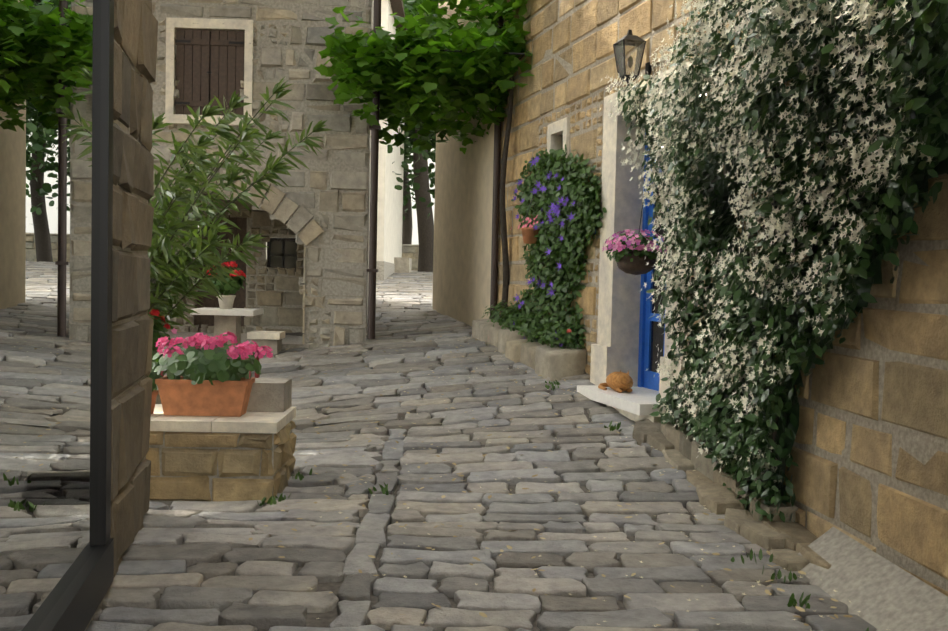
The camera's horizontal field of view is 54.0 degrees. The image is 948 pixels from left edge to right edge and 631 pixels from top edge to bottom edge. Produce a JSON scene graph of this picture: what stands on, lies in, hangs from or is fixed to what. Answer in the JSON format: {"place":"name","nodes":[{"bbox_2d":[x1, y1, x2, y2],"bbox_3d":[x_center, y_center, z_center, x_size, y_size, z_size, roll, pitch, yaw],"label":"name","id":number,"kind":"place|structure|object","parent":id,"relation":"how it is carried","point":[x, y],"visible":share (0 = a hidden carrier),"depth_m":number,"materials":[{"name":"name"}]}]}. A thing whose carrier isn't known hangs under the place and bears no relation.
{"place":"outdoors","nodes":[
{"label":"outdoors","id":0,"kind":"place"},
{"bbox_2d":[155,390,161,403],"bbox_3d":[-2.823,0.877,7.908,0.360,0.450,0.360,1,2,-1],"label":"red ger stand","id":1,"kind":"object","parent":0,"point":[158,400],"depth_m":7.77,"materials":[{"name":"stone"}]},
{"bbox_2d":[160,357,258,377],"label":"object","id":2,"kind":"object","parent":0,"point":[256,374],"depth_m":9.91,"materials":[{"name":"green plant"}]},
{"bbox_2d":[402,244,418,270],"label":"wall","id":3,"kind":"structure","parent":0,"point":[411,251],"depth_m":41.77,"materials":[{"name":"beige stone"}]},
{"bbox_2d":[364,46,530,68],"bbox_3d":[-0.372,-3.141,12.014,1.995,0.123,2.813,1,2,-1],"label":"pergola frame","id":4,"kind":"object","parent":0,"point":[522,54],"visible":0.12,"depth_m":10.82,"materials":[{"name":"brown wood"}]},
{"bbox_2d":[314,0,533,153],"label":"pergola vine leaves","id":5,"kind":"object","parent":4,"relation":"on","point":[423,78],"visible":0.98,"depth_m":10.99,"materials":[{"name":"green plant"}]},
{"bbox_2d":[500,73,513,321],"bbox_3d":[0.390,-1.456,11.322,0.141,3.382,0.373,2,2,6],"label":"vine trunk","id":6,"kind":"object","parent":5,"relation":"attached to","point":[505,254],"visible":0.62,"depth_m":11.22,"materials":[{"name":"brown plant"}]},
{"bbox_2d":[102,305,804,630],"bbox_3d":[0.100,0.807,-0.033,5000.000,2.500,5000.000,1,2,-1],"label":"ground","id":7,"kind":"structure","parent":0,"point":[325,620],"depth_m":4.79,"materials":[{"name":"grey stone"}]},
{"bbox_2d":[84,603,100,630],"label":"wall","id":8,"kind":"structure","parent":7,"relation":"on","point":[99,606],"depth_m":4.00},
{"bbox_2d":[37,0,113,630],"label":"window frame","id":9,"kind":"object","parent":8,"relation":"attached to","point":[75,607],"visible":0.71,"depth_m":4.18,"materials":[{"name":"black metal"}]},
{"bbox_2d":[0,0,100,630],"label":"shop glass pane","id":10,"kind":"object","parent":9,"relation":"on","point":[50,78],"visible":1,"depth_m":3.30,"materials":[{"name":"clear glass"}]},
{"bbox_2d":[111,39,147,559],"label":"stone wall","id":11,"kind":"structure","parent":7,"relation":"on","point":[124,128],"depth_m":4.91,"materials":[{"name":"brown stone"}]},
{"bbox_2d":[110,0,157,576],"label":"wall stone","id":12,"kind":"object","parent":7,"relation":"on","point":[135,29],"visible":0.85,"depth_m":4.86,"materials":[{"name":"brown stone"}]},
{"bbox_2d":[146,431,273,505],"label":"front wall","id":13,"kind":"structure","parent":7,"relation":"on","point":[198,467],"depth_m":5.97,"materials":[{"name":"stone"}]},
{"bbox_2d":[149,431,273,500],"bbox_3d":[-1.903,1.055,5.995,1.210,0.630,0.001,1,2,-1],"label":"joint","id":14,"kind":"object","parent":13,"relation":"attached to","point":[160,447],"depth_m":6.00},
{"bbox_2d":[150,404,295,432],"bbox_3d":[-1.888,0.693,6.319,1.232,0.069,0.745,1,2,-1],"label":"wall cap","id":15,"kind":"object","parent":13,"relation":"on","point":[261,422],"visible":0.43,"depth_m":5.96,"materials":[{"name":"stone"}]},
{"bbox_2d":[151,390,158,413],"bbox_3d":[-2.193,0.577,6.189,0.177,0.150,0.174,1,2,-1],"label":"pot","id":16,"kind":"object","parent":15,"relation":"on","point":[155,393],"visible":0.19,"depth_m":6.17,"materials":[{"name":"orange ceramic"}]},
{"bbox_2d":[147,362,162,391],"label":"potted plant leaves","id":17,"kind":"object","parent":15,"relation":"on","point":[153,375],"visible":0.15,"depth_m":6.14,"materials":[{"name":"green plant"}]},
{"bbox_2d":[155,376,254,416],"bbox_3d":[-1.792,0.540,6.217,0.603,0.240,0.231,1,2,-1],"label":"trough","id":18,"kind":"object","parent":15,"relation":"on","point":[180,397],"visible":0.76,"depth_m":6.12,"materials":[{"name":"ceramic"}]},
{"bbox_2d":[152,331,272,385],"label":"pink geraniums","id":19,"kind":"object","parent":18,"relation":"in","point":[197,366],"depth_m":6.10,"materials":[{"name":"pink plant"}]},
{"bbox_2d":[246,378,291,411],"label":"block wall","id":20,"kind":"structure","parent":15,"relation":"on","point":[270,394],"depth_m":6.40,"materials":[{"name":"grey stone"}]},
{"bbox_2d":[148,200,304,332],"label":"stone wall","id":21,"kind":"structure","parent":7,"relation":"on","point":[278,315],"depth_m":13.74,"materials":[{"name":"grey stone"}]},
{"bbox_2d":[194,215,246,327],"bbox_3d":[-3.754,-0.647,13.813,0.770,1.680,0.075,1,2,-1],"label":"porch door","id":22,"kind":"structure","parent":21,"relation":"attached to","point":[240,294],"depth_m":13.79,"materials":[{"name":"brown wood"}]},
{"bbox_2d":[267,238,296,271],"bbox_3d":[-2.843,-0.902,13.832,0.460,0.500,0.060,1,2,-1],"label":"porch window frame","id":23,"kind":"object","parent":21,"relation":"attached to","point":[282,254],"visible":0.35,"depth_m":13.80,"materials":[{"name":"black wood"}]},
{"bbox_2d":[270,240,295,268],"bbox_3d":[-2.844,-0.904,13.872,0.460,0.500,0.020,1,2,-1],"label":"porch window glass","id":24,"kind":"object","parent":23,"relation":"in","point":[276,248],"depth_m":13.86,"materials":[{"name":"black glass"}]},
{"bbox_2d":[161,332,309,348],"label":"porch floor","id":25,"kind":"structure","parent":7,"relation":"on","point":[290,341],"depth_m":12.70,"materials":[{"name":"grey stone"}]},
{"bbox_2d":[148,77,331,333],"bbox_3d":[-3.038,-0.466,7.850,3.472,3.160,3.354,1,2,-1],"label":"oleander","id":26,"kind":"object","parent":7,"relation":"on","point":[199,173],"depth_m":7.79,"materials":[{"name":"green plant"}]},
{"bbox_2d":[151,0,371,347],"bbox_3d":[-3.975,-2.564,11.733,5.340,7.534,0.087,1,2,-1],"label":"arch house","id":27,"kind":"structure","parent":7,"relation":"on","point":[328,200],"depth_m":11.78,"materials":[{"name":"grey stone"}]},
{"bbox_2d":[162,17,254,125],"bbox_3d":[-3.335,-3.070,11.794,1.160,1.321,0.290,1,2,-1],"label":"window frame","id":28,"kind":"object","parent":27,"relation":"attached to","point":[172,25],"visible":0.62,"depth_m":11.69,"materials":[{"name":"beige stone"}]},
{"bbox_2d":[175,29,244,115],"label":"shutters","id":29,"kind":"object","parent":28,"relation":"attached to","point":[193,68],"visible":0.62,"depth_m":11.74,"materials":[{"name":"brown wood"}]},
{"bbox_2d":[175,40,243,104],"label":"shutter hinges","id":30,"kind":"object","parent":29,"relation":"attached to","point":[189,41],"visible":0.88,"depth_m":11.71,"materials":[{"name":"black metal"}]},
{"bbox_2d":[209,31,235,110],"bbox_3d":[-3.339,-3.070,11.940,0.880,1.090,0.200,1,2,-1],"label":"shutter gap","id":31,"kind":"object","parent":28,"relation":"in","point":[210,68],"depth_m":11.84,"materials":[{"name":"black"}]},
{"bbox_2d":[149,165,323,343],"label":"arch voussoirs","id":32,"kind":"object","parent":27,"relation":"attached to","point":[311,231],"visible":0.19,"depth_m":11.79,"materials":[{"name":"grey stone"}]},
{"bbox_2d":[150,0,371,346],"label":"mortar","id":33,"kind":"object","parent":27,"relation":"attached to","point":[329,256],"depth_m":11.80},
{"bbox_2d":[367,0,380,338],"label":"arch pipe","id":34,"kind":"object","parent":27,"relation":"attached to","point":[373,206],"visible":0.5,"depth_m":11.75,"materials":[{"name":"brown metal"}]},
{"bbox_2d":[273,420,296,496],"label":"side wall","id":35,"kind":"structure","parent":7,"relation":"on","point":[284,451],"depth_m":6.22,"materials":[{"name":"stone"}]},
{"bbox_2d":[273,422,291,476],"bbox_3d":[-1.307,1.054,6.355,0.001,0.630,0.690,1,2,-1],"label":"mortar","id":36,"kind":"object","parent":35,"relation":"attached to","point":[275,446],"depth_m":6.04,"materials":[{"name":"grey concrete"}]},
{"bbox_2d":[193,258,394,284],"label":"cream plinth","id":37,"kind":"structure","parent":7,"relation":"on","point":[386,269],"depth_m":21.85,"materials":[{"name":"beige stone"}]},
{"bbox_2d":[207,0,403,263],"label":"cream building","id":38,"kind":"structure","parent":37,"relation":"on","point":[389,222],"depth_m":23.06,"materials":[{"name":"paint"}]},
{"bbox_2d":[390,0,407,29],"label":"cream roof","id":39,"kind":"structure","parent":38,"relation":"on","point":[397,6],"depth_m":22.80,"materials":[{"name":"brown wood"}]},
{"bbox_2d":[365,183,369,341],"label":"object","id":40,"kind":"structure","parent":7,"relation":"on","point":[367,255],"depth_m":13.50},
{"bbox_2d":[155,203,304,332],"bbox_3d":[-4.267,-0.645,13.718,4.300,2.500,0.001,1,2,-1],"label":"joint","id":41,"kind":"object","parent":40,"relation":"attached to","point":[293,329],"visible":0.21,"depth_m":13.75,"materials":[{"name":"grey concrete"}]},
{"bbox_2d":[368,0,373,203],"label":"arch house body","id":42,"kind":"structure","parent":40,"relation":"on","point":[370,113],"depth_m":14.83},
{"bbox_2d":[198,194,243,201],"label":"porch ceiling","id":43,"kind":"structure","parent":42,"relation":"attached to","point":[219,199],"depth_m":13.38,"materials":[{"name":"brown wood"}]},
{"bbox_2d":[367,125,380,271],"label":"pipe brackets","id":44,"kind":"object","parent":42,"relation":"attached to","point":[370,128],"visible":0.93,"depth_m":11.71,"materials":[{"name":"brown metal"}]},
{"bbox_2d":[394,257,411,272],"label":"stone block","id":45,"kind":"structure","parent":7,"relation":"on","point":[403,264],"depth_m":25.86,"materials":[{"name":"beige stone"}]},
{"bbox_2d":[402,136,412,243],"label":"tree trunk","id":46,"kind":"object","parent":7,"relation":"on","point":[407,227],"visible":0.06,"depth_m":43.45,"materials":[{"name":"brown plant"}]},
{"bbox_2d":[407,137,434,244],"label":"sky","id":47,"kind":"structure","parent":7,"relation":"on","point":[415,241],"depth_m":69.59,"materials":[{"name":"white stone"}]},
{"bbox_2d":[413,122,433,271],"bbox_3d":[-0.306,-6.323,29.244,8.554,10.281,8.607,0,3,-25],"label":"tree trunk","id":48,"kind":"object","parent":7,"relation":"on","point":[425,238],"visible":0.23,"depth_m":29.56,"materials":[{"name":"brown plant"}]},
{"bbox_2d":[387,0,438,198],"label":"tree leaves","id":49,"kind":"object","parent":48,"relation":"attached to","point":[410,5],"visible":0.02,"depth_m":26.63,"materials":[{"name":"green plant"}]},
{"bbox_2d":[432,0,494,325],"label":"beige building","id":50,"kind":"structure","parent":7,"relation":"on","point":[462,236],"depth_m":13.35,"materials":[{"name":"paint"}]},
{"bbox_2d":[86,270,876,630],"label":"cobbles","id":51,"kind":"object","parent":7,"relation":"on","point":[254,584],"visible":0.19,"depth_m":5.46,"materials":[{"name":"grey stone"}]},
{"bbox_2d":[149,309,170,361],"bbox_3d":[-2.807,0.172,7.870,0.470,0.550,0.463,1,2,-1],"label":"red flowering plant","id":52,"kind":"object","parent":51,"relation":"on","point":[157,329],"depth_m":7.83,"materials":[{"name":"plant"}]},
{"bbox_2d":[214,315,240,344],"bbox_3d":[-2.754,0.356,10.391,0.240,0.740,0.240,1,2,-1],"label":"table pedestal","id":53,"kind":"object","parent":51,"relation":"on","point":[225,323],"depth_m":10.26,"materials":[{"name":"beige stone"}]},
{"bbox_2d":[190,307,263,315],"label":"table slab","id":54,"kind":"structure","parent":53,"relation":"on","point":[231,312],"depth_m":10.10,"materials":[{"name":"white stone"}]},
{"bbox_2d":[218,295,235,308],"bbox_3d":[-2.762,-0.151,10.370,0.208,0.150,0.205,1,2,-1],"label":"table pot","id":55,"kind":"object","parent":54,"relation":"on","point":[227,302],"visible":0.88,"depth_m":10.30,"materials":[{"name":"white ceramic"}]},
{"bbox_2d":[207,261,246,295],"bbox_3d":[-2.756,-0.418,10.354,0.462,0.417,0.466,1,2,-1],"label":"potted geranium","id":56,"kind":"object","parent":55,"relation":"in","point":[235,285],"depth_m":10.27,"materials":[{"name":"green plant"}]},
{"bbox_2d":[251,339,281,354],"bbox_3d":[-2.611,0.554,11.714,0.320,0.540,0.340,1,2,-1],"label":"stone bench","id":57,"kind":"object","parent":51,"relation":"on","point":[275,346],"depth_m":11.54,"materials":[{"name":"beige stone"}]},
{"bbox_2d":[247,331,284,339],"bbox_3d":[-2.604,0.246,11.672,0.400,0.080,0.400,1,2,-1],"label":"stone bench seat","id":58,"kind":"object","parent":57,"relation":"on","point":[275,335],"depth_m":11.47,"materials":[{"name":"beige stone"}]},
{"bbox_2d":[249,418,503,564],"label":"dry leaves","id":59,"kind":"object","parent":51,"relation":"on","point":[372,556],"visible":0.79,"depth_m":5.90,"materials":[{"name":"brown plant"}]},
{"bbox_2d":[253,379,868,630],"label":"weeds","id":60,"kind":"object","parent":51,"relation":"on","point":[791,602],"visible":0.85,"depth_m":5.04,"materials":[{"name":"green plant"}]},
{"bbox_2d":[282,333,852,625],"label":"fallen petals","id":61,"kind":"object","parent":51,"relation":"on","point":[633,574],"visible":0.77,"depth_m":5.42,"materials":[{"name":"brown plant"}]},
{"bbox_2d":[293,336,887,630],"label":"fallen blossoms","id":62,"kind":"object","parent":51,"relation":"on","point":[576,504],"visible":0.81,"depth_m":5.26,"materials":[{"name":"white plant"}]},
{"bbox_2d":[472,319,586,381],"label":"raised bed stones","id":63,"kind":"object","parent":7,"relation":"on","point":[557,363],"visible":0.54,"depth_m":9.70,"materials":[{"name":"beige stone"}]},
{"bbox_2d":[483,300,513,326],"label":"plant leaves","id":64,"kind":"object","parent":63,"relation":"on","point":[494,314],"visible":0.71,"depth_m":11.00,"materials":[{"name":"green plant"}]},
{"bbox_2d":[497,304,530,331],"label":"plant leaves","id":65,"kind":"object","parent":63,"relation":"on","point":[511,317],"visible":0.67,"depth_m":10.50,"materials":[{"name":"green plant"}]},
{"bbox_2d":[516,310,552,341],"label":"plant leaves","id":66,"kind":"object","parent":63,"relation":"on","point":[530,331],"visible":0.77,"depth_m":9.88,"materials":[{"name":"green plant"}]},
{"bbox_2d":[534,320,579,347],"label":"plant leaves","id":67,"kind":"object","parent":63,"relation":"on","point":[552,340],"visible":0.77,"depth_m":9.29,"materials":[{"name":"green plant"}]},
{"bbox_2d":[555,323,585,349],"bbox_3d":[1.007,0.242,9.330,0.390,0.350,0.426,1,2,-1],"label":"plant","id":68,"kind":"object","parent":63,"relation":"on","point":[572,345],"depth_m":9.21,"materials":[{"name":"green plant"}]},
{"bbox_2d":[546,374,589,380],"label":"stone","id":69,"kind":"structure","parent":7,"relation":"on","point":[581,377],"depth_m":9.07,"materials":[{"name":"grey stone"}]},
{"bbox_2d":[497,0,718,374],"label":"wall","id":70,"kind":"structure","parent":7,"relation":"on","point":[594,14],"depth_m":9.50,"materials":[{"name":"beige stone"}]},
{"bbox_2d":[490,16,503,318],"bbox_3d":[0.316,-3.140,11.687,0.086,6.543,0.090,1,2,-1],"label":"vine trunk","id":71,"kind":"object","parent":70,"relation":"attached to","point":[495,209],"depth_m":11.72,"materials":[{"name":"brown"}]},
{"bbox_2d":[521,227,538,243],"bbox_3d":[0.610,-0.869,10.136,0.208,0.170,0.205,1,2,-1],"label":"hanging pot","id":72,"kind":"object","parent":70,"relation":"attached to","point":[529,234],"visible":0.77,"depth_m":10.07,"materials":[{"name":"orange ceramic"}]},
{"bbox_2d":[503,144,606,348],"bbox_3d":[0.660,-0.484,10.061,0.504,2.642,3.001,1,2,-17],"label":"clematis","id":73,"kind":"object","parent":70,"relation":"attached to","point":[582,193],"depth_m":9.53,"materials":[{"name":"green plant"}]},
{"bbox_2d":[547,117,569,167],"bbox_3d":[1.037,-1.815,9.944,0.336,0.502,0.550,1,2,-17],"label":"window frame","id":74,"kind":"object","parent":70,"relation":"attached to","point":[557,130],"visible":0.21,"depth_m":9.92,"materials":[{"name":"stone"}]},
{"bbox_2d":[613,30,651,90],"bbox_3d":[1.358,-2.151,7.896,0.306,0.530,0.211,1,2,-17],"label":"lantern","id":75,"kind":"object","parent":70,"relation":"attached to","point":[633,51],"depth_m":7.82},
{"bbox_2d":[590,61,695,414],"bbox_3d":[1.633,-0.477,8.111,0.520,3.081,1.720,1,2,-17],"label":"door surround","id":76,"kind":"object","parent":70,"relation":"attached to","point":[615,348],"visible":0.23,"depth_m":8.57,"materials":[{"name":"white stone"}]},
{"bbox_2d":[638,124,668,390],"bbox_3d":[1.734,-0.554,8.127,0.080,2.480,1.020,1,2,-17],"label":"blue door","id":77,"kind":"structure","parent":76,"relation":"attached to","point":[648,379],"depth_m":8.54,"materials":[{"name":"paint"}]},
{"bbox_2d":[650,175,667,372],"bbox_3d":[1.747,-0.604,8.129,0.005,2.260,0.900,1,2,-17],"label":"door glass","id":78,"kind":"object","parent":77,"relation":"attached to","point":[657,334],"visible":0.07,"depth_m":8.41,"materials":[{"name":"glass"}]},
{"bbox_2d":[599,0,947,522],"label":"jasmine","id":79,"kind":"object","parent":70,"relation":"attached to","point":[744,320],"depth_m":5.08,"materials":[{"name":"plant"}]},
{"bbox_2d":[764,277,797,490],"bbox_3d":[1.834,0.435,5.554,0.022,1.331,0.302,1,2,-11],"label":"vine stem","id":80,"kind":"object","parent":79,"relation":"attached to","point":[774,433],"visible":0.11,"depth_m":5.60,"materials":[{"name":"brown plant"}]},
{"bbox_2d":[607,405,660,422],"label":"step","id":81,"kind":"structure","parent":7,"relation":"on","point":[636,417],"depth_m":7.61,"materials":[{"name":"grey stone"}]},
{"bbox_2d":[577,385,665,414],"bbox_3d":[1.496,0.727,8.126,0.750,0.090,1.280,1,2,-17],"label":"door sill","id":82,"kind":"structure","parent":81,"relation":"on","point":[639,400],"depth_m":7.93,"materials":[{"name":"white stone"}]},
{"bbox_2d":[598,370,632,392],"bbox_3d":[1.259,0.566,8.237,0.285,0.218,0.429,1,2,-1],"label":"cat","id":83,"kind":"object","parent":82,"relation":"on","point":[620,382],"visible":0.98,"depth_m":8.13},
{"bbox_2d":[633,419,830,570],"bbox_3d":[1.649,1.095,6.129,0.452,0.531,2.862,1,2,-9],"label":"stone edging","id":84,"kind":"object","parent":7,"relation":"on","point":[786,542],"depth_m":5.80,"materials":[{"name":"beige stone"}]},
{"bbox_2d":[711,0,947,596],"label":"wall","id":85,"kind":"structure","parent":7,"relation":"on","point":[915,397],"depth_m":4.53,"materials":[{"name":"beige stone"}]},
{"bbox_2d":[766,154,810,252],"bbox_3d":[2.121,-0.686,5.770,0.454,0.610,0.655,1,2,-1],"label":"grille window reveal","id":86,"kind":"object","parent":85,"relation":"attached to","point":[792,220],"depth_m":6.05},
{"bbox_2d":[754,155,803,255],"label":"window grille bars","id":87,"kind":"object","parent":86,"relation":"in","point":[775,207],"visible":0.08,"depth_m":5.69,"materials":[{"name":"black metal"}]},
{"bbox_2d":[798,527,947,630],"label":"wall base fillet","id":88,"kind":"object","parent":7,"relation":"on","point":[879,592],"depth_m":4.37,"materials":[{"name":"grey concrete"}]},
{"bbox_3d":[-4.872,-6.942,33.034,8.139,10.958,7.422,1,2,-1],"label":"tree trunk","id":89,"kind":"object","parent":7,"relation":"on","visible":0},
{"bbox_2d":[403,0,438,211],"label":"tree leaves","id":90,"kind":"object","parent":89,"relation":"attached to","point":[432,166],"visible":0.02,"depth_m":33.45,"materials":[{"name":"green plant"}]},
{"bbox_3d":[4.761,-6.113,33.459,7.852,9.691,8.478,1,2,-1],"label":"tree trunk","id":91,"kind":"object","parent":7,"relation":"on","visible":0},
{"bbox_2d":[400,113,435,218],"bbox_3d":[4.732,-8.534,33.527,15.308,12.458,15.929,1,2,-1],"label":"tree foliage","id":92,"kind":"object","parent":91,"relation":"on","point":[404,165],"depth_m":28.91,"materials":[{"name":"green plant"}]},
{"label":"tree trunk","id":93,"kind":"object","parent":7,"relation":"on","visible":0},
{"bbox_2d":[403,113,435,219],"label":"tree leaves","id":94,"kind":"object","parent":93,"relation":"on","point":[410,170],"depth_m":36.39,"materials":[{"name":"green plant"}]},
{"bbox_2d":[639,150,649,231],"bbox_3d":[1.415,-0.995,7.750,0.106,0.901,0.006,1,2,-17],"label":"door frame","id":95,"kind":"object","parent":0,"point":[642,203],"depth_m":7.75,"materials":[{"name":"blue wood"}]},
{"bbox_2d":[616,250,655,274],"bbox_3d":[1.354,-0.446,7.757,0.340,0.220,0.340,1,2,-1],"label":"hanging basket","id":96,"kind":"object","parent":95,"relation":"hanging from","point":[637,266],"depth_m":7.64,"materials":[{"name":"brown wicker"}]},
{"bbox_2d":[602,229,666,266],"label":"flowers","id":97,"kind":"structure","parent":96,"relation":"in","point":[619,246],"depth_m":7.61,"materials":[{"name":"pink plant"}]}
]}

